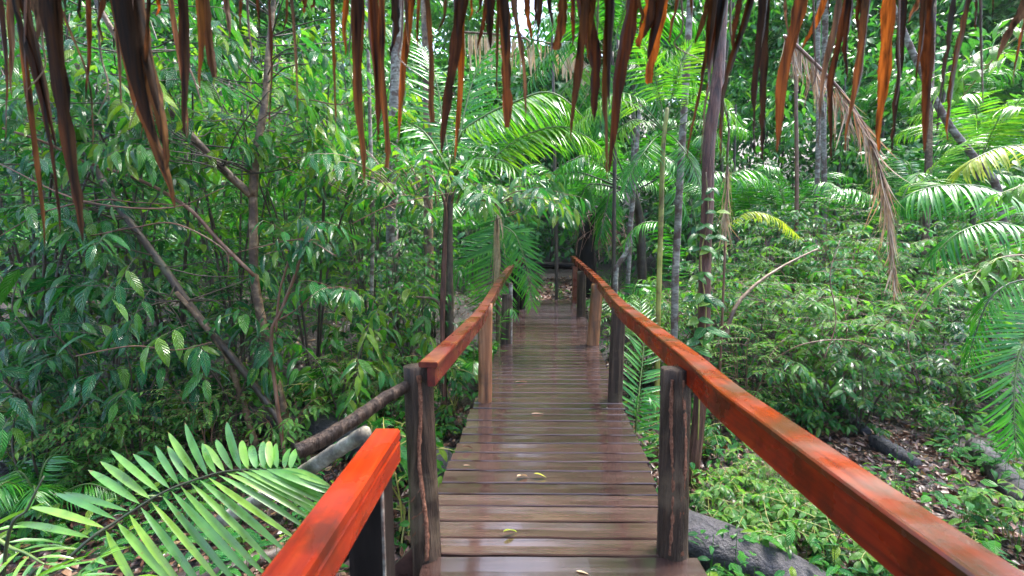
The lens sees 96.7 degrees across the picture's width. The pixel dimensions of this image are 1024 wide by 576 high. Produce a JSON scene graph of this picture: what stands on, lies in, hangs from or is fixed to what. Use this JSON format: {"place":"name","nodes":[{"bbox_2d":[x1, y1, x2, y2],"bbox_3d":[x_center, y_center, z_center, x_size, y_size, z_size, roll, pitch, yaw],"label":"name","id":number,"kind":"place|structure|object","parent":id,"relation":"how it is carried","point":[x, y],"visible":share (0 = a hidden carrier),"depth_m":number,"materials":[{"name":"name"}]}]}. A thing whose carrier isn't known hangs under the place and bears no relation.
{"place":"outdoors","nodes":[
{"label":"outdoors","id":0,"kind":"place"},
{"bbox_2d":[0,55,1023,575],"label":"ground","id":1,"kind":"structure","parent":0,"point":[458,319],"depth_m":7.50,"materials":[{"name":"green plant"}]},
{"bbox_2d":[0,444,117,524],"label":"grass leaved palm","id":2,"kind":"object","parent":1,"relation":"on","point":[21,498],"depth_m":4.08,"materials":[{"name":"green plant"}]},
{"bbox_2d":[0,237,125,413],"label":"broadleaf shrub","id":3,"kind":"object","parent":1,"relation":"on","point":[23,244],"visible":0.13,"depth_m":5.86,"materials":[{"name":"green plant"}]},
{"bbox_2d":[0,11,141,337],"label":"broadleaf tree","id":4,"kind":"object","parent":1,"relation":"on","point":[18,255],"visible":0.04,"depth_m":8.07,"materials":[{"name":"green plant"}]},
{"bbox_2d":[0,252,155,458],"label":"leaved shrub","id":5,"kind":"object","parent":1,"relation":"on","point":[9,281],"visible":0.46,"depth_m":4.88,"materials":[{"name":"green plant"}]},
{"bbox_2d":[11,397,150,493],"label":"bush","id":6,"kind":"object","parent":1,"relation":"on","point":[94,460],"visible":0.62,"depth_m":4.25,"materials":[{"name":"green plant"}]},
{"bbox_2d":[0,334,177,502],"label":"leaved shrub","id":7,"kind":"object","parent":1,"relation":"on","point":[20,409],"visible":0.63,"depth_m":4.37,"materials":[{"name":"green plant"}]},
{"bbox_2d":[0,13,194,422],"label":"broadleaf tree","id":8,"kind":"object","parent":1,"relation":"on","point":[27,150],"visible":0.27,"depth_m":5.54,"materials":[{"name":"green plant"}]},
{"bbox_2d":[0,1,216,342],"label":"broadleaf tree","id":9,"kind":"object","parent":1,"relation":"on","point":[142,193],"visible":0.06,"depth_m":8.62,"materials":[{"name":"green plant"}]},
{"bbox_2d":[0,321,219,482],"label":"leaved shrub","id":10,"kind":"object","parent":1,"relation":"on","point":[109,409],"visible":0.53,"depth_m":4.33,"materials":[{"name":"green plant"}]},
{"bbox_2d":[0,271,223,477],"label":"broadleaf shrub","id":11,"kind":"object","parent":1,"relation":"on","point":[50,355],"visible":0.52,"depth_m":4.47,"materials":[{"name":"green plant"}]},
{"bbox_2d":[0,47,235,415],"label":"broadleaf tree","id":12,"kind":"object","parent":1,"relation":"on","point":[84,273],"visible":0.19,"depth_m":5.71,"materials":[{"name":"green plant"}]},
{"bbox_2d":[71,391,189,482],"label":"bush","id":13,"kind":"object","parent":1,"relation":"on","point":[142,429],"visible":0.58,"depth_m":4.48,"materials":[{"name":"green plant"}]},
{"bbox_2d":[0,63,301,384],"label":"broadleaf tree","id":14,"kind":"object","parent":1,"relation":"on","point":[188,224],"visible":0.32,"depth_m":6.09,"materials":[{"name":"green plant"}]},
{"bbox_2d":[0,1,306,463],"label":"leaning tree","id":15,"kind":"object","parent":1,"relation":"on","point":[24,165],"visible":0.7,"depth_m":4.62,"materials":[{"name":"green plant"}]},
{"bbox_2d":[0,422,330,575],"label":"young palm","id":16,"kind":"object","parent":1,"relation":"on","point":[294,485],"visible":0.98,"depth_m":1.97,"materials":[{"name":"green plant"}]},
{"bbox_2d":[34,9,326,322],"bbox_3d":[-6.242,-2.402,9.337,5.044,6.346,4.096,-1,6,-11],"label":"broadleaf tree","id":17,"kind":"object","parent":1,"relation":"on","point":[76,19],"visible":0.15,"depth_m":9.07,"materials":[{"name":"green plant"}]},
{"bbox_2d":[0,0,391,451],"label":"forked tree","id":18,"kind":"object","parent":1,"relation":"on","point":[124,157],"visible":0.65,"depth_m":4.82,"materials":[{"name":"green plant"}]},
{"bbox_2d":[132,357,260,478],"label":"bush","id":19,"kind":"object","parent":1,"relation":"on","point":[203,441],"visible":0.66,"depth_m":4.69,"materials":[{"name":"green plant"}]},
{"bbox_2d":[70,271,331,447],"bbox_3d":[-3.527,0.872,5.452,2.374,2.218,2.565,0,6,-3],"label":"broadleaf shrub","id":20,"kind":"object","parent":1,"relation":"on","point":[250,344],"visible":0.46,"depth_m":5.15,"materials":[{"name":"green plant"}]},
{"bbox_2d":[71,8,350,397],"bbox_3d":[-3.960,-0.867,6.526,3.548,5.517,3.101,-3,7,-27],"label":"broadleaf tree","id":21,"kind":"object","parent":1,"relation":"on","point":[239,238],"visible":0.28,"depth_m":6.36,"materials":[{"name":"green plant"}]},
{"bbox_2d":[140,307,283,465],"bbox_3d":[-3.188,1.111,5.014,1.324,1.816,1.580,-5,8,-38],"label":"leaved shrub","id":22,"kind":"object","parent":1,"relation":"on","point":[195,358],"visible":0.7,"depth_m":4.66,"materials":[{"name":"green plant"}]},
{"bbox_2d":[154,243,361,377],"bbox_3d":[-4.179,0.428,7.516,2.835,2.451,2.624,3,7,25],"label":"broadleaf shrub","id":23,"kind":"object","parent":1,"relation":"on","point":[287,321],"visible":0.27,"depth_m":7.32,"materials":[{"name":"green plant"}]},
{"bbox_2d":[162,190,365,269],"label":"feather palm","id":24,"kind":"object","parent":1,"relation":"on","point":[263,222],"visible":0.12,"depth_m":10.17,"materials":[{"name":"green plant"}]},
{"bbox_2d":[215,389,333,468],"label":"bush","id":25,"kind":"object","parent":1,"relation":"on","point":[289,425],"visible":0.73,"depth_m":5.04,"materials":[{"name":"green plant"}]},
{"bbox_2d":[190,18,365,309],"bbox_3d":[-5.027,-2.516,9.935,3.505,6.236,4.011,-6,9,-43],"label":"broadleaf tree","id":26,"kind":"object","parent":1,"relation":"on","point":[271,128],"visible":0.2,"depth_m":9.72,"materials":[{"name":"green plant"}]},
{"bbox_2d":[216,426,371,526],"bbox_3d":[-1.138,0.978,2.295,1.108,0.773,0.091,3,7,25],"label":"fallen log","id":27,"kind":"object","parent":1,"relation":"on","point":[326,457],"visible":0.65,"depth_m":2.12,"materials":[{"name":"grey wood"}]},
{"bbox_2d":[159,54,432,371],"bbox_3d":[-3.030,-0.742,6.856,3.923,4.936,3.186,-2,6,-14],"label":"broadleaf tree","id":28,"kind":"object","parent":1,"relation":"on","point":[323,268],"visible":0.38,"depth_m":6.79,"materials":[{"name":"green plant"}]},
{"bbox_2d":[250,216,364,467],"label":"red stemmed sapling","id":29,"kind":"object","parent":1,"relation":"on","point":[332,297],"visible":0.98,"depth_m":4.43,"materials":[{"name":"green plant"}]},
{"bbox_2d":[271,374,366,433],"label":"seedling","id":30,"kind":"object","parent":1,"relation":"on","point":[296,387],"visible":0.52,"depth_m":5.82,"materials":[{"name":"green plant"}]},
{"bbox_2d":[261,315,403,432],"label":"leaved shrub","id":31,"kind":"object","parent":1,"relation":"on","point":[363,367],"visible":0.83,"depth_m":5.44,"materials":[{"name":"green plant"}]},
{"bbox_2d":[223,25,454,296],"bbox_3d":[-3.661,-2.489,10.616,4.670,5.876,3.792,3,7,27],"label":"broadleaf tree","id":32,"kind":"object","parent":1,"relation":"on","point":[413,96],"visible":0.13,"depth_m":10.38,"materials":[{"name":"green plant"}]},
{"bbox_2d":[296,309,387,365],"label":"seedling","id":33,"kind":"object","parent":1,"relation":"on","point":[335,333],"visible":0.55,"depth_m":7.67,"materials":[{"name":"green plant"}]},
{"bbox_2d":[269,76,441,353],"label":"broadleaf tree","id":34,"kind":"object","parent":1,"relation":"on","point":[363,284],"visible":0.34,"depth_m":7.80,"materials":[{"name":"green plant"}]},
{"bbox_2d":[312,216,442,345],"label":"broadleaf shrub","id":35,"kind":"object","parent":1,"relation":"on","point":[407,259],"visible":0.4,"depth_m":8.20,"materials":[{"name":"green plant"}]},
{"bbox_2d":[317,236,460,380],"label":"broadleaf shrub","id":36,"kind":"object","parent":1,"relation":"on","point":[387,304],"visible":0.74,"depth_m":6.95,"materials":[{"name":"green plant"}]},
{"bbox_2d":[335,284,447,379],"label":"leaved shrub","id":37,"kind":"object","parent":1,"relation":"on","point":[424,346],"visible":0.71,"depth_m":6.41,"materials":[{"name":"green plant"}]},
{"bbox_2d":[386,0,402,328],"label":"pale spotted tree","id":38,"kind":"object","parent":1,"relation":"on","point":[394,87],"visible":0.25,"depth_m":8.97,"materials":[{"name":"grey plant"}]},
{"bbox_2d":[231,124,590,424],"bbox_3d":[-1.414,-0.049,6.062,4.869,4.093,3.463,0,6,0],"label":"stub sapling","id":39,"kind":"object","parent":1,"relation":"on","point":[483,199],"visible":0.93,"depth_m":5.50,"materials":[{"name":"green plant"}]},
{"bbox_2d":[370,416,454,544],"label":"seedling","id":40,"kind":"object","parent":1,"relation":"on","point":[403,454],"visible":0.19,"depth_m":3.85,"materials":[{"name":"green plant"}]},
{"bbox_2d":[421,0,433,301],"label":"mottled tree","id":41,"kind":"object","parent":1,"relation":"on","point":[427,232],"visible":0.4,"depth_m":10.19,"materials":[{"name":"beige plant"}]},
{"bbox_2d":[464,31,589,96],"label":"dry palm frond","id":42,"kind":"object","parent":41,"relation":"hanging from","point":[531,58],"visible":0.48,"depth_m":11.90,"materials":[{"name":"beige plant"}]},
{"bbox_2d":[380,216,478,337],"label":"broadleaf shrub","id":43,"kind":"object","parent":1,"relation":"on","point":[438,256],"visible":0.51,"depth_m":8.67,"materials":[{"name":"green plant"}]},
{"bbox_2d":[396,345,477,412],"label":"seedling","id":44,"kind":"object","parent":1,"relation":"on","point":[460,375],"visible":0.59,"depth_m":6.28,"materials":[{"name":"green plant"}]},
{"bbox_2d":[353,25,608,381],"bbox_3d":[-0.511,-1.342,7.418,4.240,6.079,2.162,4,7,30],"label":"arching palm","id":45,"kind":"object","parent":1,"relation":"on","point":[553,102],"visible":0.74,"depth_m":7.11,"materials":[{"name":"green plant"}]},
{"bbox_2d":[432,188,547,342],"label":"hanging frond palm","id":46,"kind":"object","parent":1,"relation":"on","point":[498,243],"visible":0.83,"depth_m":8.49,"materials":[{"name":"green plant"}]},
{"bbox_2d":[433,98,566,263],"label":"feather palm","id":47,"kind":"object","parent":1,"relation":"on","point":[501,146],"visible":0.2,"depth_m":16.18,"materials":[{"name":"green plant"}]},
{"bbox_2d":[0,0,1023,286],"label":"forest","id":48,"kind":"object","parent":1,"relation":"on","point":[840,160],"visible":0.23,"depth_m":19.45,"materials":[{"name":"green plant"}]},
{"bbox_2d":[0,265,1023,575],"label":"undergrowth","id":49,"kind":"object","parent":1,"relation":"on","point":[718,569],"visible":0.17,"depth_m":4.36,"materials":[{"name":"green plant"}]},
{"bbox_2d":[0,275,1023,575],"bbox_3d":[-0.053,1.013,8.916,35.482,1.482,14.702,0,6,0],"label":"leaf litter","id":50,"kind":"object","parent":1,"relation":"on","point":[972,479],"visible":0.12,"depth_m":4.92,"materials":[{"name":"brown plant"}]},
{"bbox_2d":[224,399,831,575],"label":"fallen tree trunk","id":51,"kind":"object","parent":1,"relation":"on","point":[770,560],"visible":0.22,"depth_m":3.47,"materials":[{"name":"grey wood"}]},
{"bbox_2d":[510,160,668,233],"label":"feather palm","id":52,"kind":"object","parent":1,"relation":"on","point":[604,177],"visible":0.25,"depth_m":14.31,"materials":[{"name":"green plant"}]},
{"bbox_2d":[506,0,707,288],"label":"tall palm","id":53,"kind":"object","parent":1,"relation":"on","point":[583,90],"visible":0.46,"depth_m":9.15,"materials":[{"name":"green plant"}]},
{"bbox_2d":[529,130,690,295],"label":"shaded palm","id":54,"kind":"object","parent":1,"relation":"on","point":[587,194],"visible":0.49,"depth_m":10.79,"materials":[{"name":"green plant"}]},
{"bbox_2d":[569,206,653,297],"bbox_3d":[2.500,-0.838,11.795,1.961,2.596,2.016,0,6,0],"label":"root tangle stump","id":55,"kind":"object","parent":1,"relation":"on","point":[584,249],"visible":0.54,"depth_m":11.73,"materials":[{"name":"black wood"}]},
{"bbox_2d":[608,299,662,462],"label":"palm frond","id":56,"kind":"object","parent":1,"relation":"on","point":[632,387],"visible":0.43,"depth_m":4.65,"materials":[{"name":"green plant"}]},
{"bbox_2d":[565,34,746,426],"bbox_3d":[1.715,-0.468,5.708,2.213,5.046,0.814,0,6,0],"label":"slender palm","id":57,"kind":"object","parent":1,"relation":"on","point":[665,130],"visible":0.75,"depth_m":5.57,"materials":[{"name":"green plant"}]},
{"bbox_2d":[670,0,692,338],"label":"white barked tree","id":58,"kind":"object","parent":1,"relation":"on","point":[676,245],"visible":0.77,"depth_m":6.47,"materials":[{"name":"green plant"}]},
{"bbox_2d":[619,110,755,277],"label":"feather palm","id":59,"kind":"object","parent":1,"relation":"on","point":[674,132],"visible":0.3,"depth_m":15.13,"materials":[{"name":"green plant"}]},
{"bbox_2d":[646,244,759,314],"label":"leafy shrub","id":60,"kind":"object","parent":1,"relation":"on","point":[739,255],"visible":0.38,"depth_m":9.56,"materials":[{"name":"green plant"}]},
{"bbox_2d":[689,1,727,488],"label":"red barked tree","id":61,"kind":"object","parent":1,"relation":"on","point":[709,141],"visible":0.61,"depth_m":4.34,"materials":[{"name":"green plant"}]},
{"bbox_2d":[682,172,730,439],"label":"climbing vine","id":62,"kind":"object","parent":61,"relation":"attached to","point":[706,300],"visible":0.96,"depth_m":4.36,"materials":[{"name":"green plant"}]},
{"bbox_2d":[403,256,1023,575],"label":"footbridge","id":63,"kind":"object","parent":1,"relation":"on","point":[592,502],"visible":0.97,"depth_m":2.31,"materials":[{"name":"brown wood"}]},
{"bbox_2d":[260,429,400,575],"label":"landing handrail","id":64,"kind":"object","parent":63,"relation":"attached to","point":[351,513],"visible":1,"depth_m":1.02,"materials":[{"name":"red wood"}]},
{"bbox_2d":[295,380,409,458],"bbox_3d":[-0.610,0.530,1.980,0.624,0.254,0.084,-5,8,-40],"label":"wooden pole","id":65,"kind":"object","parent":63,"relation":"attached to","point":[334,432],"visible":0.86,"depth_m":1.89,"materials":[{"name":"brown wood"}]},
{"bbox_2d":[635,269,798,378],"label":"leafy shrub","id":66,"kind":"object","parent":1,"relation":"on","point":[717,349],"visible":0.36,"depth_m":7.12,"materials":[{"name":"green plant"}]},
{"bbox_2d":[664,164,787,284],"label":"feather palm","id":67,"kind":"object","parent":1,"relation":"on","point":[768,170],"visible":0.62,"depth_m":11.95,"materials":[{"name":"green plant"}]},
{"bbox_2d":[663,263,830,394],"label":"leafy shrub","id":68,"kind":"object","parent":1,"relation":"on","point":[761,321],"visible":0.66,"depth_m":6.55,"materials":[{"name":"green plant"}]},
{"bbox_2d":[710,303,806,420],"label":"leafy shrub","id":69,"kind":"object","parent":1,"relation":"on","point":[761,358],"visible":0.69,"depth_m":5.94,"materials":[{"name":"green plant"}]},
{"bbox_2d":[713,217,824,310],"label":"light leaved shrub","id":70,"kind":"object","parent":1,"relation":"on","point":[800,268],"visible":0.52,"depth_m":9.22,"materials":[{"name":"green plant"}]},
{"bbox_2d":[694,183,848,293],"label":"leafy shrub","id":71,"kind":"object","parent":1,"relation":"on","point":[789,242],"visible":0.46,"depth_m":10.04,"materials":[{"name":"green plant"}]},
{"bbox_2d":[745,484,832,541],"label":"seedling","id":72,"kind":"object","parent":1,"relation":"on","point":[813,510],"visible":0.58,"depth_m":3.87,"materials":[{"name":"green plant"}]},
{"bbox_2d":[712,278,902,392],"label":"leafy shrub","id":73,"kind":"object","parent":1,"relation":"on","point":[818,308],"visible":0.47,"depth_m":6.80,"materials":[{"name":"green plant"}]},
{"bbox_2d":[735,172,880,284],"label":"feather palm","id":74,"kind":"object","parent":1,"relation":"on","point":[811,187],"visible":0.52,"depth_m":12.35,"materials":[{"name":"green plant"}]},
{"bbox_2d":[732,266,886,345],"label":"leafy shrub","id":75,"kind":"object","parent":1,"relation":"on","point":[833,270],"visible":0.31,"depth_m":8.24,"materials":[{"name":"green plant"}]},
{"bbox_2d":[785,511,861,575],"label":"seedling","id":76,"kind":"object","parent":1,"relation":"on","point":[826,536],"visible":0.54,"depth_m":3.51,"materials":[{"name":"green plant"}]},
{"bbox_2d":[819,0,828,266],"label":"pale twin tree","id":77,"kind":"object","parent":1,"relation":"on","point":[823,159],"visible":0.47,"depth_m":11.87,"materials":[{"name":"grey plant"}]},
{"bbox_2d":[741,335,907,437],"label":"leafy shrub","id":78,"kind":"object","parent":1,"relation":"on","point":[804,374],"visible":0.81,"depth_m":5.86,"materials":[{"name":"green plant"}]},
{"bbox_2d":[770,210,936,342],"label":"leafy shrub","id":79,"kind":"object","parent":1,"relation":"on","point":[846,253],"visible":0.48,"depth_m":8.59,"materials":[{"name":"green plant"}]},
{"bbox_2d":[773,274,945,417],"bbox_3d":[4.769,0.823,6.508,2.012,2.038,1.855,-3,7,-28],"label":"leafy shrub","id":80,"kind":"object","parent":1,"relation":"on","point":[858,337],"visible":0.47,"depth_m":6.34,"materials":[{"name":"green plant"}]},
{"bbox_2d":[782,300,992,438],"bbox_3d":[4.574,1.101,5.745,1.602,1.760,1.738,-1,6,-5],"label":"leafy shrub","id":81,"kind":"object","parent":1,"relation":"on","point":[866,405],"visible":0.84,"depth_m":5.65,"materials":[{"name":"green plant"}]},
{"bbox_2d":[792,143,1023,289],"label":"feather palm","id":82,"kind":"object","parent":1,"relation":"on","point":[894,178],"visible":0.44,"depth_m":11.54,"materials":[{"name":"green plant"}]},
{"bbox_2d":[827,262,1000,400],"bbox_3d":[5.904,0.690,6.942,1.873,2.214,2.209,-5,8,-36],"label":"leafy shrub","id":83,"kind":"object","parent":1,"relation":"on","point":[945,288],"visible":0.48,"depth_m":6.78,"materials":[{"name":"green plant"}]},
{"bbox_2d":[851,256,995,372],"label":"light leaved shrub","id":84,"kind":"object","parent":1,"relation":"on","point":[941,315],"visible":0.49,"depth_m":7.74,"materials":[{"name":"green plant"}]},
{"bbox_2d":[920,0,936,295],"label":"pale brown tree","id":85,"kind":"object","parent":1,"relation":"on","point":[928,157],"visible":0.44,"depth_m":10.68,"materials":[{"name":"beige plant"}]},
{"bbox_2d":[840,295,1023,405],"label":"leafy shrub","id":86,"kind":"object","parent":1,"relation":"on","point":[961,333],"visible":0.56,"depth_m":6.60,"materials":[{"name":"green plant"}]},
{"bbox_2d":[841,62,1023,275],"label":"feather palm","id":87,"kind":"object","parent":1,"relation":"on","point":[907,101],"visible":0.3,"depth_m":16.15,"materials":[{"name":"green plant"}]},
{"bbox_2d":[885,133,989,365],"bbox_3d":[7.263,-0.518,7.930,1.044,4.082,1.147,-4,8,-35],"label":"palm frond","id":88,"kind":"object","parent":1,"relation":"on","point":[921,184],"visible":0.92,"depth_m":7.66,"materials":[{"name":"green plant"}]},
{"bbox_2d":[859,238,1023,324],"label":"leafy shrub","id":89,"kind":"object","parent":1,"relation":"on","point":[920,263],"visible":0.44,"depth_m":8.93,"materials":[{"name":"green plant"}]},
{"bbox_2d":[895,6,1010,316],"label":"grey leaning tree","id":90,"kind":"object","parent":1,"relation":"on","point":[959,139],"visible":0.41,"depth_m":9.18,"materials":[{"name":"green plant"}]},
{"bbox_2d":[887,90,1023,294],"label":"feather palm","id":91,"kind":"object","parent":1,"relation":"on","point":[1013,111],"visible":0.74,"depth_m":10.40,"materials":[{"name":"green plant"}]},
{"bbox_2d":[891,184,1023,223],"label":"palm frond","id":92,"kind":"object","parent":1,"relation":"on","point":[923,197],"visible":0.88,"depth_m":5.06,"materials":[{"name":"green plant"}]},
{"bbox_2d":[779,34,909,304],"bbox_3d":[3.810,-1.381,5.255,1.420,3.204,0.559,4,7,29],"label":"dead palm frond","id":93,"kind":"object","parent":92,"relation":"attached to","point":[801,53],"visible":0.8,"depth_m":5.18,"materials":[{"name":"brown plant"}]},
{"bbox_2d":[908,265,1023,393],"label":"leafy shrub","id":94,"kind":"object","parent":1,"relation":"on","point":[956,314],"visible":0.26,"depth_m":7.35,"materials":[{"name":"green plant"}]},
{"bbox_2d":[910,322,1023,414],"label":"light leaved shrub","id":95,"kind":"object","parent":1,"relation":"on","point":[960,398],"visible":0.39,"depth_m":6.46,"materials":[{"name":"green plant"}]},
{"bbox_2d":[914,221,1023,323],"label":"leafy shrub","id":96,"kind":"object","parent":1,"relation":"on","point":[993,245],"visible":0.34,"depth_m":9.39,"materials":[{"name":"green plant"}]},
{"bbox_2d":[921,221,1023,275],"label":"palm frond","id":97,"kind":"object","parent":1,"relation":"on","point":[952,246],"visible":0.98,"depth_m":4.80,"materials":[{"name":"green plant"}]},
{"bbox_2d":[931,254,1023,307],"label":"palm frond","id":98,"kind":"object","parent":1,"relation":"on","point":[1007,270],"visible":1,"depth_m":3.31,"materials":[{"name":"green plant"}]},
{"bbox_2d":[945,144,1023,186],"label":"palm frond","id":99,"kind":"object","parent":1,"relation":"on","point":[967,167],"visible":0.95,"depth_m":5.98,"materials":[{"name":"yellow plant"}]},
{"bbox_2d":[956,306,1023,464],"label":"palm frond","id":100,"kind":"object","parent":1,"relation":"on","point":[1005,419],"visible":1,"depth_m":3.77,"materials":[{"name":"green plant"}]},
{"bbox_2d":[959,279,1023,376],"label":"palm frond","id":101,"kind":"object","parent":1,"relation":"on","point":[1006,306],"visible":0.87,"depth_m":4.74,"materials":[{"name":"green plant"}]},
{"bbox_2d":[960,479,1023,544],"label":"seedling","id":102,"kind":"object","parent":1,"relation":"on","point":[1001,515],"visible":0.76,"depth_m":3.76,"materials":[{"name":"green plant"}]},
{"bbox_2d":[965,438,1023,509],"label":"fallen log","id":103,"kind":"object","parent":1,"relation":"on","point":[1000,468],"visible":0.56,"depth_m":4.72,"materials":[{"name":"grey wood"}]},
{"bbox_2d":[0,0,1023,246],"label":"thatched roof","id":104,"kind":"structure","parent":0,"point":[134,40],"depth_m":0.98,"materials":[{"name":"brown plant"}]},
{"bbox_2d":[909,19,1023,110],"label":"leafy branch","id":105,"kind":"object","parent":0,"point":[960,82],"visible":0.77,"depth_m":3.55,"materials":[{"name":"green plant"}]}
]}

